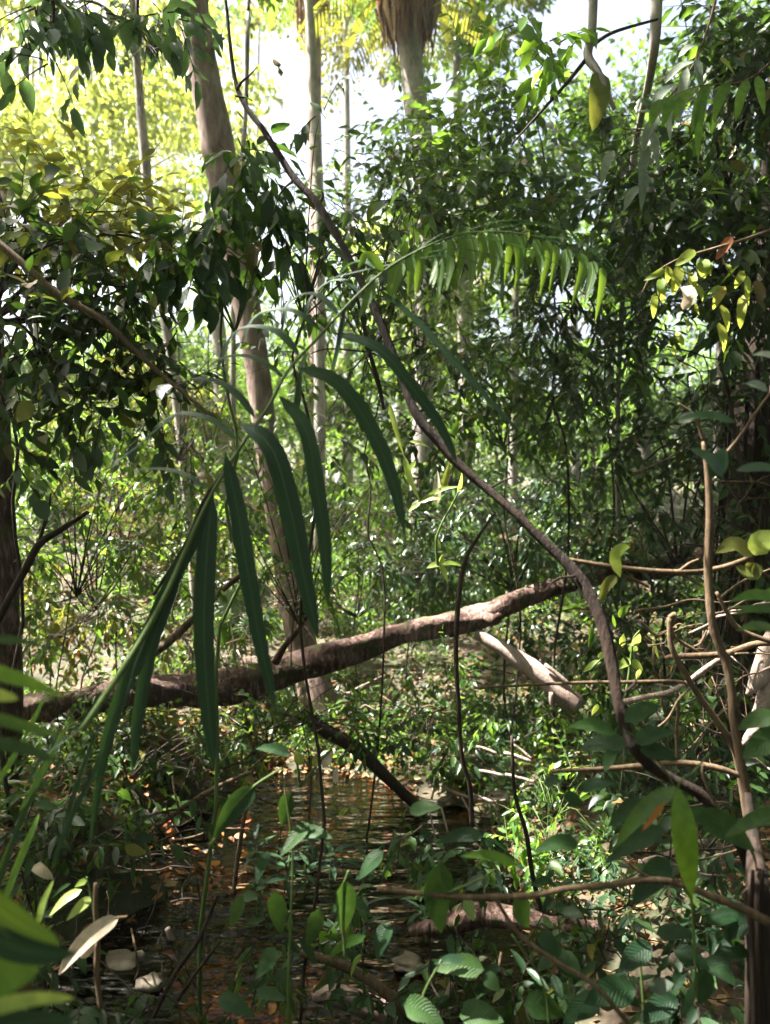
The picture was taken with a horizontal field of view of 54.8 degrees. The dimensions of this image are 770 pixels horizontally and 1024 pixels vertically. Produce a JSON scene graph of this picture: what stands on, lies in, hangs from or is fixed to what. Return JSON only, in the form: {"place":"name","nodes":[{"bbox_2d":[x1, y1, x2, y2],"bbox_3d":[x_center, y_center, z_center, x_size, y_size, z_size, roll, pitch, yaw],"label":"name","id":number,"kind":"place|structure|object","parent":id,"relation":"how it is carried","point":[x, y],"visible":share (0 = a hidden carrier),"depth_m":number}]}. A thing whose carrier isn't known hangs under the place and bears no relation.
{"place":"outdoors","nodes":[
{"label":"outdoors","id":0,"kind":"place"},
{"bbox_2d":[27,763,574,1023],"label":"creek water","id":1,"kind":"structure","parent":0,"point":[239,937],"depth_m":4.69},
{"bbox_2d":[298,710,417,806],"bbox_3d":[-0.179,2.136,6.302,1.127,0.934,0.126,0,0,0],"label":"stick","id":2,"kind":"object","parent":1,"relation":"in","point":[386,777],"visible":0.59,"depth_m":6.26},
{"bbox_2d":[299,948,416,1023],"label":"stick","id":3,"kind":"object","parent":1,"relation":"in","point":[386,993],"visible":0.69,"depth_m":3.19},
{"bbox_2d":[80,220,618,850],"bbox_3d":[0.033,-0.053,2.447,1.751,1.954,0.908,0,0,0],"label":"palm frond","id":4,"kind":"object","parent":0,"point":[138,664],"visible":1,"depth_m":2.25},
{"bbox_2d":[0,438,769,1023],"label":"ground","id":5,"kind":"structure","parent":0,"point":[126,900],"depth_m":6.82},
{"bbox_2d":[0,334,23,780],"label":"young tree","id":6,"kind":"object","parent":5,"relation":"on","point":[10,624],"visible":0.48,"depth_m":5.14},
{"bbox_2d":[0,635,63,761],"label":"strap leaf plant","id":7,"kind":"object","parent":5,"relation":"on","point":[15,678],"visible":1,"depth_m":1.34},
{"bbox_2d":[0,77,67,235],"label":"forest tree","id":8,"kind":"object","parent":5,"relation":"on","point":[12,125],"visible":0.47,"depth_m":14.74},
{"bbox_2d":[0,891,76,1023],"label":"strap leaf plant","id":9,"kind":"object","parent":5,"relation":"on","point":[28,942],"visible":1,"depth_m":1.20},
{"bbox_2d":[0,493,88,624],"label":"stick","id":10,"kind":"object","parent":5,"relation":"on","point":[42,540],"visible":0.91,"depth_m":4.19},
{"bbox_2d":[0,693,107,921],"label":"grass tuft","id":11,"kind":"object","parent":5,"relation":"on","point":[36,784],"visible":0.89,"depth_m":2.03},
{"bbox_2d":[11,370,112,690],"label":"shrub","id":12,"kind":"object","parent":5,"relation":"on","point":[22,499],"visible":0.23,"depth_m":7.84},
{"bbox_2d":[0,0,185,466],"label":"forest tree","id":13,"kind":"object","parent":5,"relation":"on","point":[110,109],"visible":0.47,"depth_m":15.66},
{"bbox_2d":[93,882,102,1009],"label":"dead twig","id":14,"kind":"object","parent":5,"relation":"on","point":[97,949],"visible":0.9,"depth_m":2.39},
{"bbox_2d":[58,915,127,974],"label":"bleached leaf","id":15,"kind":"object","parent":14,"relation":"on","point":[83,945],"visible":0.97,"depth_m":2.35},
{"bbox_2d":[0,785,201,1023],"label":"shrub","id":16,"kind":"object","parent":5,"relation":"on","point":[85,1014],"visible":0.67,"depth_m":3.27},
{"bbox_2d":[0,0,208,348],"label":"forest tree","id":17,"kind":"object","parent":5,"relation":"on","point":[160,153],"visible":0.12,"depth_m":25.69},
{"bbox_2d":[20,561,195,691],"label":"shrub","id":18,"kind":"object","parent":5,"relation":"on","point":[55,627],"visible":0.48,"depth_m":6.80},
{"bbox_2d":[26,0,195,626],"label":"slender tree","id":19,"kind":"object","parent":5,"relation":"on","point":[143,141],"visible":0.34,"depth_m":8.95},
{"bbox_2d":[0,112,225,825],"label":"tree","id":20,"kind":"object","parent":5,"relation":"on","point":[61,215],"visible":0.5,"depth_m":4.51},
{"bbox_2d":[32,416,193,672],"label":"shrub","id":21,"kind":"object","parent":5,"relation":"on","point":[45,605],"visible":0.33,"depth_m":7.63},
{"bbox_2d":[0,396,228,774],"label":"shrub","id":22,"kind":"object","parent":5,"relation":"on","point":[43,486],"visible":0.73,"depth_m":5.35},
{"bbox_2d":[52,428,178,535],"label":"understorey bush","id":23,"kind":"object","parent":5,"relation":"on","point":[109,508],"visible":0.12,"depth_m":11.15},
{"bbox_2d":[0,142,240,520],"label":"broadleaf bush","id":24,"kind":"object","parent":5,"relation":"on","point":[93,320],"visible":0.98,"depth_m":3.36},
{"bbox_2d":[17,389,234,687],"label":"shrub","id":25,"kind":"object","parent":5,"relation":"on","point":[40,657],"visible":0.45,"depth_m":6.29},
{"bbox_2d":[0,0,284,461],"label":"forest tree","id":26,"kind":"object","parent":5,"relation":"on","point":[188,109],"visible":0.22,"depth_m":19.60},
{"bbox_2d":[0,684,305,970],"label":"bank litter","id":27,"kind":"object","parent":5,"relation":"on","point":[55,966],"visible":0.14,"depth_m":5.28},
{"bbox_2d":[0,675,307,984],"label":"bank ground cover","id":28,"kind":"object","parent":5,"relation":"on","point":[25,761],"visible":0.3,"depth_m":5.14},
{"bbox_2d":[52,287,255,563],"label":"tree","id":29,"kind":"object","parent":5,"relation":"on","point":[209,445],"visible":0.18,"depth_m":10.70},
{"bbox_2d":[82,302,262,673],"bbox_3d":[-2.390,-0.446,8.536,2.389,5.196,1.897,0,0,0],"label":"tree","id":30,"kind":"object","parent":5,"relation":"on","point":[182,458],"visible":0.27,"depth_m":8.60},
{"bbox_2d":[152,895,221,1018],"bbox_3d":[-0.855,1.918,3.200,0.301,0.531,0.020,0,0,0],"label":"stick","id":31,"kind":"object","parent":5,"relation":"on","point":[184,960],"visible":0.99,"depth_m":3.19},
{"bbox_2d":[64,728,321,984],"bbox_3d":[-1.219,1.976,4.179,1.796,1.720,1.115,0,0,0],"label":"twig tangle","id":32,"kind":"object","parent":5,"relation":"on","point":[178,839],"visible":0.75,"depth_m":4.03},
{"bbox_2d":[175,108,239,524],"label":"young tree","id":33,"kind":"object","parent":5,"relation":"on","point":[215,333],"visible":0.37,"depth_m":12.90},
{"bbox_2d":[117,122,346,1022],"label":"sapling","id":34,"kind":"object","parent":5,"relation":"on","point":[207,268],"visible":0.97,"depth_m":3.49},
{"bbox_2d":[47,635,434,849],"bbox_3d":[-1.022,1.932,5.567,2.798,2.072,0.879,0,0,0],"label":"shrub","id":35,"kind":"object","parent":5,"relation":"on","point":[274,718],"visible":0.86,"depth_m":5.56},
{"bbox_2d":[189,357,303,471],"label":"understorey bush","id":36,"kind":"object","parent":5,"relation":"on","point":[276,400],"visible":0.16,"depth_m":16.93},
{"bbox_2d":[222,0,288,651],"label":"young tree","id":37,"kind":"object","parent":5,"relation":"on","point":[248,26],"visible":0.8,"depth_m":9.47},
{"bbox_2d":[209,0,305,234],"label":"forest tree","id":38,"kind":"object","parent":5,"relation":"on","point":[222,8],"visible":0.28,"depth_m":30.47},
{"bbox_2d":[29,690,493,819],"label":"ground cover","id":39,"kind":"object","parent":5,"relation":"on","point":[146,767],"visible":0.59,"depth_m":5.59},
{"bbox_2d":[181,0,342,728],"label":"leaning tree","id":40,"kind":"object","parent":5,"relation":"on","point":[213,120],"visible":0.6,"depth_m":8.16},
{"bbox_2d":[216,481,350,688],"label":"shrub","id":41,"kind":"object","parent":5,"relation":"on","point":[334,557],"visible":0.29,"depth_m":8.83},
{"bbox_2d":[153,374,455,823],"bbox_3d":[-0.673,0.923,6.001,2.511,4.084,1.237,0,0,0],"label":"shrub","id":42,"kind":"object","parent":5,"relation":"on","point":[268,574],"visible":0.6,"depth_m":5.99},
{"bbox_2d":[187,743,440,1023],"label":"foreground sapling","id":43,"kind":"object","parent":5,"relation":"on","point":[235,805],"visible":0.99,"depth_m":2.41},
{"bbox_2d":[304,0,325,576],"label":"young tree","id":44,"kind":"object","parent":5,"relation":"on","point":[320,361],"visible":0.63,"depth_m":11.94},
{"bbox_2d":[193,75,442,1023],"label":"sapling","id":45,"kind":"object","parent":5,"relation":"on","point":[342,222],"visible":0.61,"depth_m":3.84},
{"bbox_2d":[237,0,401,515],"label":"forest tree","id":46,"kind":"object","parent":5,"relation":"on","point":[343,31],"visible":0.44,"depth_m":18.00},
{"bbox_2d":[266,0,379,537],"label":"palm tree","id":47,"kind":"object","parent":5,"relation":"on","point":[299,8],"visible":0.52,"depth_m":13.96},
{"bbox_2d":[268,319,400,449],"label":"forest tree","id":48,"kind":"object","parent":5,"relation":"on","point":[328,358],"visible":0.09,"depth_m":19.77},
{"bbox_2d":[236,217,437,524],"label":"tree","id":49,"kind":"object","parent":5,"relation":"on","point":[330,337],"visible":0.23,"depth_m":14.23},
{"bbox_2d":[165,464,533,722],"bbox_3d":[-0.395,0.820,7.891,3.788,3.032,1.706,0,0,0],"label":"shrub","id":50,"kind":"object","parent":5,"relation":"on","point":[422,609],"visible":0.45,"depth_m":7.81},
{"bbox_2d":[237,216,466,537],"bbox_3d":[-0.659,-2.369,13.709,4.341,5.961,2.386,0,0,0],"label":"tree","id":51,"kind":"object","parent":5,"relation":"on","point":[349,361],"visible":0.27,"depth_m":13.73},
{"bbox_2d":[211,84,506,837],"bbox_3d":[-0.200,-0.207,5.783,2.325,6.421,1.360,0,0,0],"label":"tree","id":52,"kind":"object","parent":5,"relation":"on","point":[418,353],"visible":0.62,"depth_m":5.76},
{"bbox_2d":[20,485,703,732],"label":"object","id":53,"kind":"object","parent":5,"relation":"on","point":[184,644],"visible":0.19,"depth_m":9.65},
{"bbox_2d":[15,487,717,757],"bbox_3d":[-0.025,0.929,10.139,13.257,3.025,6.049,0,0,0],"label":"bank ground cover","id":54,"kind":"object","parent":5,"relation":"on","point":[519,718],"visible":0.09,"depth_m":9.20},
{"bbox_2d":[311,982,428,1023],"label":"rotten log","id":55,"kind":"object","parent":5,"relation":"on","point":[377,1018],"visible":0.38,"depth_m":3.46},
{"bbox_2d":[23,540,722,722],"bbox_3d":[0.439,0.960,6.719,7.702,1.667,1.829,0,0,0],"label":"fallen log","id":56,"kind":"object","parent":5,"relation":"on","point":[324,658],"visible":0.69,"depth_m":6.41},
{"bbox_2d":[474,629,586,713],"bbox_3d":[1.262,1.395,6.543,0.927,0.688,0.418,0,0,0],"label":"broken limb","id":57,"kind":"object","parent":56,"relation":"attached to","point":[566,697],"visible":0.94,"depth_m":6.46},
{"bbox_2d":[13,291,732,488],"bbox_3d":[-0.025,-6.057,45.145,81.152,12.693,39.304,0,0,0],"label":"distant wood","id":58,"kind":"object","parent":5,"relation":"on","point":[584,458],"visible":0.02,"depth_m":34.28},
{"bbox_2d":[310,528,450,672],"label":"understorey bush","id":59,"kind":"object","parent":5,"relation":"on","point":[366,618],"visible":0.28,"depth_m":9.74},
{"bbox_2d":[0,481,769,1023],"bbox_3d":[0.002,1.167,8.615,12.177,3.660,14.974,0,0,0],"label":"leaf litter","id":60,"kind":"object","parent":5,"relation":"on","point":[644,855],"visible":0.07,"depth_m":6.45},
{"bbox_2d":[275,90,515,657],"bbox_3d":[0.031,-1.771,9.475,3.208,7.347,1.794,0,0,0],"label":"tree","id":61,"kind":"object","parent":5,"relation":"on","point":[435,368],"visible":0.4,"depth_m":9.42},
{"bbox_2d":[295,0,535,576],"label":"palm tree","id":62,"kind":"object","parent":5,"relation":"on","point":[409,27],"visible":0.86,"depth_m":11.92},
{"bbox_2d":[389,403,462,582],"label":"strap seedling","id":63,"kind":"object","parent":5,"relation":"on","point":[434,495],"visible":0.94,"depth_m":4.20},
{"bbox_2d":[371,527,507,623],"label":"understorey bush","id":64,"kind":"object","parent":5,"relation":"on","point":[473,597],"visible":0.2,"depth_m":10.34},
{"bbox_2d":[307,439,575,707],"bbox_3d":[0.539,0.719,8.209,3.012,3.208,1.660,0,0,0],"label":"shrub","id":65,"kind":"object","parent":5,"relation":"on","point":[486,584],"visible":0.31,"depth_m":8.04},
{"bbox_2d":[353,187,538,469],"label":"forest tree","id":66,"kind":"object","parent":5,"relation":"on","point":[452,305],"visible":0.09,"depth_m":19.73},
{"bbox_2d":[127,703,769,948],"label":"creek edge litter","id":67,"kind":"object","parent":5,"relation":"on","point":[633,862],"visible":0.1,"depth_m":5.73},
{"bbox_2d":[346,0,556,530],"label":"forest tree","id":68,"kind":"object","parent":5,"relation":"on","point":[500,9],"visible":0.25,"depth_m":15.88},
{"bbox_2d":[404,462,510,557],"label":"understorey bush","id":69,"kind":"object","parent":5,"relation":"on","point":[454,481],"visible":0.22,"depth_m":11.93},
{"bbox_2d":[189,683,735,841],"bbox_3d":[0.536,2.166,7.027,4.516,0.788,3.076,0,0,0],"label":"creek edge ground cover","id":70,"kind":"object","parent":5,"relation":"on","point":[541,755],"visible":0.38,"depth_m":6.93},
{"bbox_2d":[305,423,631,747],"bbox_3d":[0.721,0.723,7.332,3.071,3.358,1.672,0,0,0],"label":"shrub","id":71,"kind":"object","parent":5,"relation":"on","point":[555,489],"visible":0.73,"depth_m":7.22},
{"bbox_2d":[454,512,495,826],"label":"upright stem","id":72,"kind":"object","parent":5,"relation":"on","point":[456,666],"visible":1,"depth_m":3.59},
{"bbox_2d":[429,730,538,838],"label":"dead palm leaf","id":73,"kind":"object","parent":5,"relation":"on","point":[480,798],"visible":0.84,"depth_m":5.57},
{"bbox_2d":[224,0,745,872],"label":"liana","id":74,"kind":"object","parent":5,"relation":"on","point":[586,590],"visible":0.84,"depth_m":2.66},
{"bbox_2d":[408,392,562,520],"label":"understorey bush","id":75,"kind":"object","parent":5,"relation":"on","point":[488,470],"visible":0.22,"depth_m":15.78},
{"bbox_2d":[376,280,598,757],"bbox_3d":[0.907,0.134,6.739,2.153,4.552,1.774,0,0,0],"label":"sapling","id":76,"kind":"object","parent":5,"relation":"on","point":[520,400],"visible":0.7,"depth_m":6.66},
{"bbox_2d":[408,900,601,934],"bbox_3d":[0.617,2.076,3.804,0.995,0.176,0.149,0,0,0],"label":"short log","id":77,"kind":"object","parent":5,"relation":"on","point":[493,921],"visible":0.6,"depth_m":3.76},
{"bbox_2d":[352,0,664,753],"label":"tree","id":78,"kind":"object","parent":5,"relation":"on","point":[481,181],"visible":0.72,"depth_m":6.05},
{"bbox_2d":[379,57,638,533],"bbox_3d":[2.612,-4.058,15.024,5.504,9.513,5.751,0,0,0],"label":"forest tree","id":79,"kind":"object","parent":5,"relation":"on","point":[553,151],"visible":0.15,"depth_m":13.61},
{"bbox_2d":[281,825,748,1023],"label":"foreground shrub","id":80,"kind":"object","parent":5,"relation":"on","point":[662,1005],"visible":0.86,"depth_m":2.69},
{"bbox_2d":[375,625,662,754],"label":"shrub","id":81,"kind":"object","parent":5,"relation":"on","point":[528,706],"visible":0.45,"depth_m":7.39},
{"bbox_2d":[478,727,632,906],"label":"lit shrub","id":82,"kind":"object","parent":5,"relation":"on","point":[516,834],"visible":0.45,"depth_m":4.60},
{"bbox_2d":[456,215,689,490],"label":"forest tree","id":83,"kind":"object","parent":5,"relation":"on","point":[577,463],"visible":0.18,"depth_m":19.91},
{"bbox_2d":[377,857,769,1023],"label":"branch","id":84,"kind":"object","parent":5,"relation":"on","point":[757,916],"visible":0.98,"depth_m":2.14},
{"bbox_2d":[423,827,578,932],"bbox_3d":[0.336,1.071,2.139,0.451,0.310,0.098,0,0,0],"label":"leaf cluster","id":85,"kind":"object","parent":84,"relation":"hanging from","point":[439,877],"visible":1,"depth_m":2.15},
{"bbox_2d":[438,605,717,752],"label":"lit sapling","id":86,"kind":"object","parent":5,"relation":"on","point":[625,661],"visible":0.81,"depth_m":4.36},
{"bbox_2d":[515,474,673,565],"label":"understorey bush","id":87,"kind":"object","parent":5,"relation":"on","point":[634,501],"visible":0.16,"depth_m":11.79},
{"bbox_2d":[506,351,690,518],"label":"understorey bush","id":88,"kind":"object","parent":5,"relation":"on","point":[658,401],"visible":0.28,"depth_m":15.19},
{"bbox_2d":[428,801,769,1023],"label":"twig tangle","id":89,"kind":"object","parent":5,"relation":"on","point":[701,850],"visible":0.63,"depth_m":2.75},
{"bbox_2d":[491,355,706,494],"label":"understorey bush","id":90,"kind":"object","parent":5,"relation":"on","point":[585,471],"visible":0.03,"depth_m":20.65},
{"bbox_2d":[449,162,749,722],"bbox_3d":[1.767,-0.358,6.285,2.536,5.146,1.682,0,0,0],"label":"tree","id":91,"kind":"object","parent":5,"relation":"on","point":[610,331],"visible":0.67,"depth_m":6.25},
{"bbox_2d":[454,697,769,1023],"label":"bank ground cover","id":92,"kind":"object","parent":5,"relation":"on","point":[614,868],"visible":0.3,"depth_m":5.09},
{"bbox_2d":[484,520,769,775],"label":"shrub","id":93,"kind":"object","parent":5,"relation":"on","point":[593,651],"visible":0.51,"depth_m":6.32},
{"bbox_2d":[549,125,711,530],"bbox_3d":[5.329,-3.711,16.444,4.201,8.775,5.786,0,0,0],"label":"forest tree","id":94,"kind":"object","parent":5,"relation":"on","point":[647,452],"visible":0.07,"depth_m":15.94},
{"bbox_2d":[615,0,661,709],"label":"young tree","id":95,"kind":"object","parent":5,"relation":"on","point":[655,26],"visible":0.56,"depth_m":5.53},
{"bbox_2d":[519,0,769,792],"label":"tree","id":96,"kind":"object","parent":5,"relation":"on","point":[741,217],"visible":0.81,"depth_m":5.18},
{"bbox_2d":[550,760,738,777],"bbox_3d":[0.992,0.973,2.800,0.742,0.076,0.024,0,0,0],"label":"stick","id":97,"kind":"object","parent":5,"relation":"on","point":[717,768],"visible":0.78,"depth_m":2.79},
{"bbox_2d":[544,702,754,998],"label":"foreground sapling","id":98,"kind":"object","parent":5,"relation":"on","point":[718,823],"visible":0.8,"depth_m":2.20},
{"bbox_2d":[538,354,769,745],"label":"shrub","id":99,"kind":"object","parent":5,"relation":"on","point":[626,445],"visible":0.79,"depth_m":6.14},
{"bbox_2d":[600,0,716,210],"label":"silver leaf spray","id":100,"kind":"object","parent":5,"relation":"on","point":[645,156],"visible":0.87,"depth_m":4.15},
{"bbox_2d":[562,0,769,540],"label":"forest tree","id":101,"kind":"object","parent":5,"relation":"on","point":[633,124],"visible":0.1,"depth_m":12.94},
{"bbox_2d":[570,530,769,601],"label":"leafy twig","id":102,"kind":"object","parent":5,"relation":"on","point":[758,543],"visible":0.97,"depth_m":2.68},
{"bbox_2d":[614,320,730,438],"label":"understorey bush","id":103,"kind":"object","parent":5,"relation":"on","point":[674,361],"visible":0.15,"depth_m":21.51},
{"bbox_2d":[581,509,769,929],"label":"shrub","id":104,"kind":"object","parent":5,"relation":"on","point":[612,798],"visible":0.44,"depth_m":3.70},
{"bbox_2d":[595,569,769,809],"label":"twig tangle","id":105,"kind":"object","parent":5,"relation":"on","point":[721,614],"visible":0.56,"depth_m":3.48},
{"bbox_2d":[614,343,769,633],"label":"twig tangle","id":106,"kind":"object","parent":5,"relation":"on","point":[759,527],"visible":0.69,"depth_m":5.51},
{"bbox_2d":[618,0,769,261],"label":"forest tree","id":107,"kind":"object","parent":5,"relation":"on","point":[665,71],"visible":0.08,"depth_m":10.54},
{"bbox_2d":[641,229,769,353],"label":"yellow leaf spray","id":108,"kind":"object","parent":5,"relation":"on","point":[704,267],"visible":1,"depth_m":3.18},
{"bbox_2d":[667,612,744,816],"bbox_3d":[1.268,0.809,2.901,0.333,0.839,0.030,0,0,0],"label":"stick","id":109,"kind":"object","parent":5,"relation":"on","point":[671,618],"visible":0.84,"depth_m":2.89},
{"bbox_2d":[643,351,769,838],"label":"edge sapling","id":110,"kind":"object","parent":5,"relation":"on","point":[758,743],"visible":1,"depth_m":2.10},
{"bbox_2d":[649,58,769,159],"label":"green leaf spray","id":111,"kind":"object","parent":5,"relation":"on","point":[674,104],"visible":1,"depth_m":3.35},
{"bbox_2d":[678,392,769,838],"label":"upright stem","id":112,"kind":"object","parent":5,"relation":"on","point":[724,658],"visible":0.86,"depth_m":2.59},
{"bbox_2d":[702,30,769,759],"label":"rooted trunk","id":113,"kind":"object","parent":5,"relation":"on","point":[752,444],"visible":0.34,"depth_m":6.38},
{"bbox_2d":[742,632,769,745],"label":"driftwood","id":114,"kind":"object","parent":5,"relation":"on","point":[760,682],"visible":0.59,"depth_m":3.53},
{"bbox_2d":[744,792,769,1023],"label":"brown trunk","id":115,"kind":"object","parent":5,"relation":"on","point":[757,970],"visible":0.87,"depth_m":2.27},
{"bbox_2d":[0,0,769,441],"label":"sky","id":116,"kind":"structure","parent":0,"point":[568,16]},
{"bbox_2d":[613,751,710,896],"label":"hanging leaf twig","id":117,"kind":"object","parent":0,"point":[683,829],"visible":1,"depth_m":1.93},
{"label":"canopy tree","id":118,"kind":"object","parent":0,"visible":0},
{"bbox_2d":[0,0,223,137],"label":"hanging branch","id":119,"kind":"object","parent":118,"relation":"hanging from","point":[56,35],"visible":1,"depth_m":3.15},
{"bbox_2d":[29,0,213,117],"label":"hanging branch","id":120,"kind":"object","parent":118,"relation":"hanging from","point":[152,52],"visible":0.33,"depth_m":4.73},
{"bbox_2d":[473,0,658,143],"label":"bent branch","id":121,"kind":"object","parent":118,"relation":"hanging from","point":[600,97],"visible":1,"depth_m":3.59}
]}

